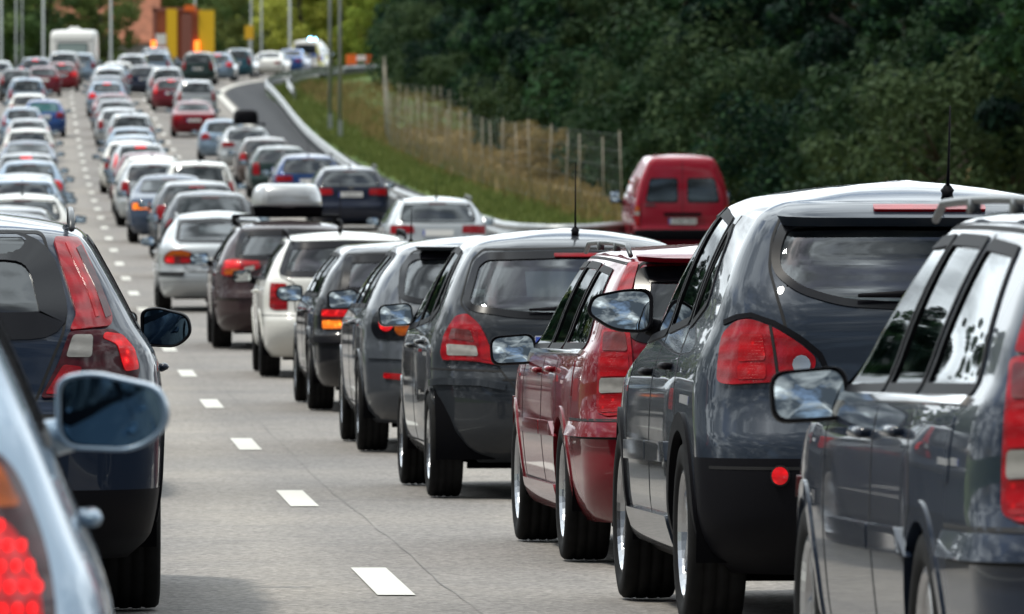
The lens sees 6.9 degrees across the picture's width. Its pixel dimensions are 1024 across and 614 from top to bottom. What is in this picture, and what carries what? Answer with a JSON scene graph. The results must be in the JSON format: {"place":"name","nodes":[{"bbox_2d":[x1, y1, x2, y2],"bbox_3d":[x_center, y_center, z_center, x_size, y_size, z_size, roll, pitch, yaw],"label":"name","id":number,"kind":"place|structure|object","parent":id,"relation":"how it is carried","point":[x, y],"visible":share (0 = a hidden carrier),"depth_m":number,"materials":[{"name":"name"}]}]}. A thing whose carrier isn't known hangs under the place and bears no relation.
{"place":"outdoors","nodes":[
{"label":"outdoors","id":0,"kind":"place"},
{"bbox_2d":[226,76,491,234],"bbox_3d":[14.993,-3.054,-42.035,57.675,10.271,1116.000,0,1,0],"label":"hard shoulder","id":1,"kind":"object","parent":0,"point":[272,116],"visible":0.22,"depth_m":361.11},
{"bbox_2d":[0,74,793,613],"bbox_3d":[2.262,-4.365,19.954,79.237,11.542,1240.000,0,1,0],"label":"road","id":2,"kind":"structure","parent":0,"point":[276,498],"depth_m":45.78,"materials":[{"name":"grey asphalt"}]},
{"bbox_2d":[0,107,50,146],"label":"hatchback car","id":3,"kind":"object","parent":2,"relation":"on","point":[9,115],"visible":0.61,"depth_m":311.35,"materials":[{"name":"silver paint"}]},
{"bbox_2d":[1,77,52,108],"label":"people carrier","id":4,"kind":"object","parent":2,"relation":"on","point":[26,85],"visible":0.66,"depth_m":357.14,"materials":[{"name":"silver paint"}]},
{"bbox_2d":[0,128,63,154],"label":"estate car","id":5,"kind":"object","parent":2,"relation":"on","point":[34,134],"visible":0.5,"depth_m":264.32,"materials":[{"name":"white paint"}]},
{"bbox_2d":[0,140,64,166],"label":"saloon car","id":6,"kind":"object","parent":2,"relation":"on","point":[29,146],"visible":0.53,"depth_m":247.02,"materials":[{"name":"paint"}]},
{"bbox_2d":[0,160,74,200],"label":"hatchback car","id":7,"kind":"object","parent":2,"relation":"on","point":[51,169],"visible":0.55,"depth_m":198.49,"materials":[{"name":"silver paint"}]},
{"bbox_2d":[0,177,76,208],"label":"estate car","id":8,"kind":"object","parent":2,"relation":"on","point":[13,185],"visible":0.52,"depth_m":166.40,"materials":[{"name":"silver paint"}]},
{"bbox_2d":[0,171,86,223],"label":"estate car","id":9,"kind":"object","parent":2,"relation":"on","point":[53,206],"visible":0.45,"depth_m":143.44,"materials":[{"name":"white paint"}]},
{"bbox_2d":[25,99,70,136],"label":"hatchback car","id":10,"kind":"object","parent":2,"relation":"on","point":[54,111],"visible":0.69,"depth_m":327.26,"materials":[{"name":"blue paint"}]},
{"bbox_2d":[30,66,65,96],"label":"hatchback car","id":11,"kind":"object","parent":2,"relation":"on","point":[50,78],"visible":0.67,"depth_m":397.19,"materials":[{"name":"red paint"}]},
{"bbox_2d":[48,62,83,90],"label":"hatchback car","id":12,"kind":"object","parent":2,"relation":"on","point":[71,72],"visible":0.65,"depth_m":410.17,"materials":[{"name":"red paint"}]},
{"bbox_2d":[50,27,98,61],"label":"caravan","id":13,"kind":"object","parent":2,"relation":"on","point":[74,39],"visible":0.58,"depth_m":457.93,"materials":[{"name":"white"}]},
{"bbox_2d":[0,321,169,613],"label":"hatchback car","id":14,"kind":"object","parent":2,"relation":"on","point":[50,561],"visible":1,"depth_m":15.09,"materials":[{"name":"silver paint"}]},
{"bbox_2d":[0,206,191,607],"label":"estate car","id":15,"kind":"object","parent":2,"relation":"on","point":[65,310],"visible":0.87,"depth_m":32.55,"materials":[{"name":"paint"}]},
{"bbox_2d":[81,81,131,116],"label":"hatchback car","id":16,"kind":"object","parent":2,"relation":"on","point":[96,89],"visible":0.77,"depth_m":358.32,"materials":[{"name":"silver paint"}]},
{"bbox_2d":[92,140,150,192],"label":"estate car","id":17,"kind":"object","parent":2,"relation":"on","point":[110,149],"visible":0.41,"depth_m":238.54,"materials":[{"name":"white paint"}]},
{"bbox_2d":[98,113,161,142],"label":"people carrier","id":18,"kind":"object","parent":2,"relation":"on","point":[119,120],"visible":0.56,"depth_m":286.24,"materials":[{"name":"silver paint"}]},
{"bbox_2d":[101,142,177,198],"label":"hatchback car","id":19,"kind":"object","parent":2,"relation":"on","point":[121,150],"visible":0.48,"depth_m":229.52,"materials":[{"name":"silver paint"}]},
{"bbox_2d":[106,160,173,225],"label":"estate car","id":20,"kind":"object","parent":2,"relation":"on","point":[132,174],"visible":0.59,"depth_m":193.33,"materials":[{"name":"silver paint"}]},
{"bbox_2d":[127,65,155,95],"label":"estate car","id":21,"kind":"object","parent":2,"relation":"on","point":[137,73],"visible":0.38,"depth_m":398.05,"materials":[{"name":"blue paint"}]},
{"bbox_2d":[117,174,198,242],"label":"saloon car","id":22,"kind":"object","parent":2,"relation":"on","point":[146,188],"visible":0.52,"depth_m":175.23,"materials":[{"name":"paint"}]},
{"bbox_2d":[146,78,183,110],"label":"hatchback car","id":23,"kind":"object","parent":2,"relation":"on","point":[161,96],"visible":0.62,"depth_m":368.12,"materials":[{"name":"paint"}]},
{"bbox_2d":[151,5,213,67],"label":"road works truck","id":24,"kind":"object","parent":2,"relation":"on","point":[180,33],"visible":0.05,"depth_m":479.89,"materials":[{"name":"yellow metal"}]},
{"bbox_2d":[165,101,219,136],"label":"saloon car","id":25,"kind":"object","parent":2,"relation":"on","point":[187,116],"visible":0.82,"depth_m":327.20,"materials":[{"name":"red paint"}]},
{"bbox_2d":[138,180,250,257],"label":"estate car","id":26,"kind":"object","parent":2,"relation":"on","point":[167,192],"visible":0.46,"depth_m":160.43,"materials":[{"name":"grey paint"}]},
{"bbox_2d":[169,79,220,117],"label":"car","id":27,"kind":"object","parent":2,"relation":"on","point":[195,90],"visible":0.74,"depth_m":355.11,"materials":[{"name":"silver paint"}]},
{"bbox_2d":[140,211,260,309],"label":"liftback car","id":28,"kind":"object","parent":2,"relation":"on","point":[177,273],"visible":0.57,"depth_m":118.83,"materials":[{"name":"silver paint"}]},
{"bbox_2d":[179,52,221,84],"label":"people carrier","id":29,"kind":"object","parent":2,"relation":"on","point":[199,65],"visible":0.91,"depth_m":428.03,"materials":[{"name":"green paint"}]},
{"bbox_2d":[165,149,246,192],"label":"people carrier","id":30,"kind":"object","parent":2,"relation":"on","point":[211,171],"visible":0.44,"depth_m":184.29,"materials":[{"name":"white paint"}]},
{"bbox_2d":[173,166,228,184],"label":"rear window","id":31,"kind":"structure","parent":30,"relation":"in","point":[210,173],"depth_m":184.25,"materials":[{"name":"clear glass"}]},
{"bbox_2d":[146,190,269,239],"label":"hatchback car","id":32,"kind":"object","parent":2,"relation":"on","point":[191,201],"visible":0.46,"depth_m":144.52,"materials":[{"name":"grey paint"}]},
{"bbox_2d":[191,119,242,160],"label":"hatchback car","id":33,"kind":"object","parent":2,"relation":"on","point":[209,130],"visible":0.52,"depth_m":288.25,"materials":[{"name":"blue paint"}]},
{"bbox_2d":[211,53,240,80],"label":"hatchback car","id":34,"kind":"object","parent":2,"relation":"on","point":[228,67],"visible":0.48,"depth_m":441.20,"materials":[{"name":"blue paint"}]},
{"bbox_2d":[211,114,270,165],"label":"estate car","id":35,"kind":"object","parent":2,"relation":"on","point":[232,138],"visible":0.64,"depth_m":272.24,"materials":[{"name":"silver paint"}]},
{"bbox_2d":[225,46,261,77],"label":"people carrier","id":36,"kind":"object","parent":2,"relation":"on","point":[248,64],"visible":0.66,"depth_m":455.11,"materials":[{"name":"teal paint"}]},
{"bbox_2d":[227,137,289,185],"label":"estate car","id":37,"kind":"object","parent":2,"relation":"on","point":[247,148],"visible":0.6,"depth_m":247.33,"materials":[{"name":"brown paint"}]},
{"bbox_2d":[190,218,343,347],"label":"estate car","id":38,"kind":"object","parent":2,"relation":"on","point":[251,246],"visible":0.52,"depth_m":95.96,"materials":[{"name":"brown paint"}]},
{"bbox_2d":[232,183,339,225],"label":"roof box","id":39,"kind":"object","parent":38,"relation":"on","point":[286,200],"visible":0.96,"depth_m":96.96,"materials":[{"name":"silver plastic"}]},
{"bbox_2d":[239,146,305,198],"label":"estate car","id":40,"kind":"object","parent":2,"relation":"on","point":[265,158],"visible":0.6,"depth_m":230.27,"materials":[{"name":"green paint"}]},
{"bbox_2d":[254,51,292,75],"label":"saloon car","id":41,"kind":"object","parent":2,"relation":"on","point":[273,62],"visible":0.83,"depth_m":468.35,"materials":[{"name":"white paint"}]},
{"bbox_2d":[261,150,338,183],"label":"estate car","id":42,"kind":"object","parent":2,"relation":"on","point":[294,168],"visible":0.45,"depth_m":206.28,"materials":[{"name":"paint"}]},
{"bbox_2d":[292,37,333,67],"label":"police van","id":43,"kind":"object","parent":2,"relation":"on","point":[318,49],"visible":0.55,"depth_m":481.98,"materials":[{"name":"white paint"}]},
{"bbox_2d":[232,182,406,375],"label":"estate car","id":44,"kind":"object","parent":2,"relation":"on","point":[298,259],"visible":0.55,"depth_m":82.31,"materials":[{"name":"white paint"}]},
{"bbox_2d":[276,208,412,409],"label":"estate car","id":45,"kind":"object","parent":2,"relation":"on","point":[317,343],"visible":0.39,"depth_m":69.84,"materials":[{"name":"black paint"}]},
{"bbox_2d":[297,156,394,227],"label":"estate car","id":46,"kind":"object","parent":2,"relation":"on","point":[364,193],"visible":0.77,"depth_m":188.13,"materials":[{"name":"blue paint"}]},
{"bbox_2d":[327,235,482,450],"bbox_3d":[-0.278,0.232,59.911,1.982,1.473,4.420,0,1,-4],"label":"hatchback car","id":47,"kind":"object","parent":2,"relation":"on","point":[370,367],"visible":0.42,"depth_m":58.27,"materials":[{"name":"grey paint"}]},
{"bbox_2d":[366,173,493,240],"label":"estate car","id":48,"kind":"object","parent":2,"relation":"on","point":[434,217],"visible":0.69,"depth_m":143.76,"materials":[{"name":"silver paint"}]},
{"bbox_2d":[378,162,665,495],"bbox_3d":[0.253,0.114,49.876,2.007,1.903,3.750,0,0,-4],"label":"hatchback car","id":49,"kind":"object","parent":2,"relation":"on","point":[455,399],"visible":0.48,"depth_m":48.43,"materials":[{"name":"grey paint"}]},
{"bbox_2d":[490,240,698,559],"bbox_3d":[0.992,0.411,39.948,2.097,1.450,4.750,0,0,-4],"label":"estate car","id":50,"kind":"object","parent":2,"relation":"on","point":[575,361],"visible":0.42,"depth_m":38.52,"materials":[{"name":"red paint"}]},
{"bbox_2d":[587,106,1022,613],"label":"crossover car","id":51,"kind":"object","parent":2,"relation":"on","point":[707,459],"visible":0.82,"depth_m":31.48,"materials":[{"name":"paint"}]},
{"bbox_2d":[769,195,1023,613],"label":"estate car","id":52,"kind":"object","parent":2,"relation":"on","point":[910,486],"visible":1,"depth_m":22.32,"materials":[{"name":"paint"}]},
{"bbox_2d":[332,76,472,129],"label":"green slope","id":53,"kind":"structure","parent":0,"point":[369,78],"depth_m":372.05,"materials":[{"name":"green plant"}]},
{"bbox_2d":[385,0,487,94],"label":"bush","id":54,"kind":"object","parent":53,"relation":"on","point":[428,14],"visible":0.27,"depth_m":387.46,"materials":[{"name":"green plant"}]},
{"bbox_2d":[265,71,621,223],"bbox_3d":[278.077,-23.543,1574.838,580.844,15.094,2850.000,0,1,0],"label":"grass verge","id":55,"kind":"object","parent":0,"point":[382,174],"depth_m":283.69,"materials":[{"name":"green plant"}]},
{"bbox_2d":[338,0,342,136],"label":"mast","id":56,"kind":"object","parent":55,"relation":"on","point":[340,126],"visible":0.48,"depth_m":324.87,"materials":[{"name":"silver metal"}]},
{"bbox_2d":[265,64,624,233],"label":"guard rail","id":57,"kind":"object","parent":55,"relation":"on","point":[498,226],"visible":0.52,"depth_m":263.54,"materials":[{"name":"grey metal"}]},
{"bbox_2d":[403,130,970,204],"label":"dry grass bank","id":58,"kind":"structure","parent":0,"point":[528,179],"depth_m":285.65,"materials":[{"name":"plant"}]},
{"bbox_2d":[363,0,418,83],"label":"bush","id":59,"kind":"object","parent":58,"relation":"on","point":[371,49],"visible":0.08,"depth_m":418.94,"materials":[{"name":"green plant"}]},
{"bbox_2d":[400,4,503,101],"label":"bush","id":60,"kind":"object","parent":58,"relation":"on","point":[439,42],"visible":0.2,"depth_m":376.12,"materials":[{"name":"green plant"}]},
{"bbox_2d":[296,78,625,222],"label":"dry grass","id":61,"kind":"structure","parent":58,"relation":"on","point":[556,193],"depth_m":304.82,"materials":[{"name":"beige plant"}]},
{"bbox_2d":[446,8,510,119],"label":"bush","id":62,"kind":"object","parent":58,"relation":"on","point":[467,28],"visible":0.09,"depth_m":343.59,"materials":[{"name":"green plant"}]},
{"bbox_2d":[447,0,524,73],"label":"broadleaf tree","id":63,"kind":"object","parent":58,"relation":"on","point":[477,42],"visible":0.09,"depth_m":326.80,"materials":[{"name":"green plant"}]},
{"bbox_2d":[383,56,622,213],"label":"wildlife fence","id":64,"kind":"object","parent":58,"relation":"on","point":[385,90],"visible":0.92,"depth_m":233.97,"materials":[{"name":"brown wood"}]},
{"bbox_2d":[458,56,563,149],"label":"bush","id":65,"kind":"object","parent":58,"relation":"on","point":[484,106],"visible":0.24,"depth_m":299.06,"materials":[{"name":"green plant"}]},
{"bbox_2d":[497,125,549,177],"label":"bush","id":66,"kind":"object","parent":58,"relation":"on","point":[523,144],"visible":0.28,"depth_m":251.56,"materials":[{"name":"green plant"}]},
{"bbox_2d":[501,51,591,135],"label":"bush","id":67,"kind":"object","parent":58,"relation":"on","point":[532,110],"visible":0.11,"depth_m":265.70,"materials":[{"name":"green plant"}]},
{"bbox_2d":[480,13,621,151],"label":"bush","id":68,"kind":"object","parent":58,"relation":"on","point":[517,90],"visible":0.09,"depth_m":281.20,"materials":[{"name":"green plant"}]},
{"bbox_2d":[515,127,594,184],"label":"bush","id":69,"kind":"object","parent":58,"relation":"on","point":[546,144],"visible":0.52,"depth_m":242.68,"materials":[{"name":"green plant"}]},
{"bbox_2d":[502,0,617,108],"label":"broadleaf tree","id":70,"kind":"object","parent":58,"relation":"on","point":[514,39],"visible":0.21,"depth_m":279.01,"materials":[{"name":"green plant"}]},
{"bbox_2d":[519,0,638,90],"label":"broadleaf tree","id":71,"kind":"object","parent":58,"relation":"on","point":[529,7],"visible":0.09,"depth_m":276.46,"materials":[{"name":"green plant"}]},
{"bbox_2d":[520,27,668,165],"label":"bush","id":72,"kind":"object","parent":58,"relation":"on","point":[558,103],"visible":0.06,"depth_m":250.00,"materials":[{"name":"green plant"}]},
{"bbox_2d":[565,54,645,186],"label":"bush","id":73,"kind":"object","parent":58,"relation":"on","point":[604,82],"visible":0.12,"depth_m":235.65,"materials":[{"name":"green plant"}]},
{"bbox_2d":[573,0,682,77],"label":"broadleaf tree","id":74,"kind":"object","parent":58,"relation":"on","point":[593,8],"visible":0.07,"depth_m":251.63,"materials":[{"name":"green plant"}]},
{"bbox_2d":[577,29,740,201],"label":"bush","id":75,"kind":"object","parent":58,"relation":"on","point":[601,129],"visible":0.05,"depth_m":212.30,"materials":[{"name":"green plant"}]},
{"bbox_2d":[548,0,771,188],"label":"bush","id":76,"kind":"object","parent":58,"relation":"on","point":[642,20],"visible":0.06,"depth_m":220.84,"materials":[{"name":"green plant"}]},
{"bbox_2d":[609,63,760,186],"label":"bush","id":77,"kind":"object","parent":58,"relation":"on","point":[634,160],"visible":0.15,"depth_m":204.76,"materials":[{"name":"green plant"}]},
{"bbox_2d":[630,49,838,202],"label":"bush","id":78,"kind":"object","parent":58,"relation":"on","point":[653,132],"visible":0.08,"depth_m":197.61,"materials":[{"name":"green plant"}]},
{"bbox_2d":[609,0,886,199],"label":"bush","id":79,"kind":"object","parent":58,"relation":"on","point":[680,60],"visible":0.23,"depth_m":202.74,"materials":[{"name":"green plant"}]},
{"bbox_2d":[675,41,841,204],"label":"bush","id":80,"kind":"object","parent":58,"relation":"on","point":[730,83],"visible":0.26,"depth_m":189.76,"materials":[{"name":"green plant"}]},
{"bbox_2d":[679,0,883,102],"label":"broadleaf tree","id":81,"kind":"object","parent":58,"relation":"on","point":[757,18],"visible":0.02,"depth_m":209.26,"materials":[{"name":"green plant"}]},
{"bbox_2d":[687,71,922,205],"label":"bush","id":82,"kind":"object","parent":58,"relation":"on","point":[772,164],"visible":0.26,"depth_m":176.06,"materials":[{"name":"green plant"}]},
{"bbox_2d":[697,0,917,124],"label":"broadleaf tree","id":83,"kind":"object","parent":58,"relation":"on","point":[854,17],"visible":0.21,"depth_m":202.62,"materials":[{"name":"green plant"}]},
{"bbox_2d":[761,0,1003,179],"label":"broadleaf tree","id":84,"kind":"object","parent":58,"relation":"on","point":[791,25],"visible":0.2,"depth_m":183.19,"materials":[{"name":"green plant"}]},
{"bbox_2d":[776,6,1023,192],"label":"bush","id":85,"kind":"object","parent":58,"relation":"on","point":[903,49],"visible":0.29,"depth_m":167.04,"materials":[{"name":"green plant"}]},
{"bbox_2d":[799,34,1023,193],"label":"bush","id":86,"kind":"object","parent":58,"relation":"on","point":[971,138],"visible":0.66,"depth_m":159.02,"materials":[{"name":"green plant"}]},
{"bbox_2d":[852,0,1023,194],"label":"broadleaf tree","id":87,"kind":"object","parent":58,"relation":"on","point":[953,15],"visible":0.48,"depth_m":163.07,"materials":[{"name":"green plant"}]},
{"bbox_2d":[966,0,1023,81],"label":"broadleaf tree","id":88,"kind":"object","parent":58,"relation":"on","point":[1001,52],"visible":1,"depth_m":151.52,"materials":[{"name":"green plant"}]},
{"bbox_2d":[972,8,1023,133],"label":"broadleaf tree","id":89,"kind":"object","parent":58,"relation":"on","point":[1002,112],"visible":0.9,"depth_m":157.21,"materials":[{"name":"green plant"}]},
{"bbox_3d":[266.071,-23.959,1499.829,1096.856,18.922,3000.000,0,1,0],"label":"ground","id":90,"kind":"structure","parent":0,"visible":0},
{"bbox_2d":[3,0,49,68],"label":"green tree","id":91,"kind":"object","parent":90,"relation":"on","point":[11,25],"visible":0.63,"depth_m":597.54,"materials":[{"name":"green plant"}]},
{"bbox_2d":[3,0,95,65],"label":"green tree","id":92,"kind":"object","parent":90,"relation":"on","point":[32,28],"visible":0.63,"depth_m":596.83,"materials":[{"name":"green plant"}]},
{"bbox_2d":[49,0,144,64],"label":"green tree","id":93,"kind":"object","parent":90,"relation":"on","point":[116,41],"visible":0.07,"depth_m":611.24,"materials":[{"name":"green plant"}]},
{"bbox_2d":[66,0,140,65],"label":"green tree","id":94,"kind":"object","parent":90,"relation":"on","point":[94,15],"visible":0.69,"depth_m":595.38,"materials":[{"name":"green plant"}]},
{"bbox_2d":[53,0,161,65],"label":"house","id":95,"kind":"structure","parent":90,"relation":"on","point":[142,27],"depth_m":640.32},
{"bbox_2d":[162,0,255,69],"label":"green tree","id":96,"kind":"object","parent":90,"relation":"on","point":[227,10],"visible":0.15,"depth_m":699.39,"materials":[{"name":"green plant"}]},
{"bbox_2d":[202,0,306,54],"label":"green tree","id":97,"kind":"object","parent":90,"relation":"on","point":[238,29],"visible":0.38,"depth_m":559.38,"materials":[{"name":"green plant"}]},
{"bbox_2d":[248,0,358,51],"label":"bright tree","id":98,"kind":"object","parent":90,"relation":"on","point":[278,8],"visible":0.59,"depth_m":547.12,"materials":[{"name":"green plant"}]},
{"bbox_2d":[299,0,375,65],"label":"tree","id":99,"kind":"object","parent":90,"relation":"on","point":[347,48],"visible":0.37,"depth_m":551.02,"materials":[{"name":"green plant"}]},
{"bbox_2d":[334,0,389,63],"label":"bright tree","id":100,"kind":"object","parent":90,"relation":"on","point":[347,28],"visible":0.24,"depth_m":543.40,"materials":[{"name":"green plant"}]},
{"bbox_2d":[364,0,443,87],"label":"bush","id":101,"kind":"object","parent":90,"relation":"on","point":[388,29],"visible":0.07,"depth_m":406.45,"materials":[{"name":"green plant"}]},
{"bbox_2d":[378,0,470,91],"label":"bush","id":102,"kind":"object","parent":90,"relation":"on","point":[392,45],"visible":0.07,"depth_m":398.20,"materials":[{"name":"green plant"}]},
{"bbox_2d":[416,8,498,109],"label":"bush","id":103,"kind":"object","parent":90,"relation":"on","point":[440,68],"visible":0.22,"depth_m":360.03,"materials":[{"name":"green plant"}]},
{"bbox_2d":[438,0,504,68],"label":"broadleaf tree","id":104,"kind":"object","parent":90,"relation":"on","point":[466,39],"visible":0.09,"depth_m":337.99,"materials":[{"name":"green plant"}]},
{"bbox_2d":[554,0,687,69],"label":"broadleaf tree","id":105,"kind":"object","parent":90,"relation":"on","point":[569,31],"visible":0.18,"depth_m":261.00,"materials":[{"name":"green plant"}]},
{"bbox_2d":[610,139,730,244],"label":"delivery van","id":106,"kind":"object","parent":90,"relation":"on","point":[673,199],"visible":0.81,"depth_m":160.06,"materials":[{"name":"paint"}]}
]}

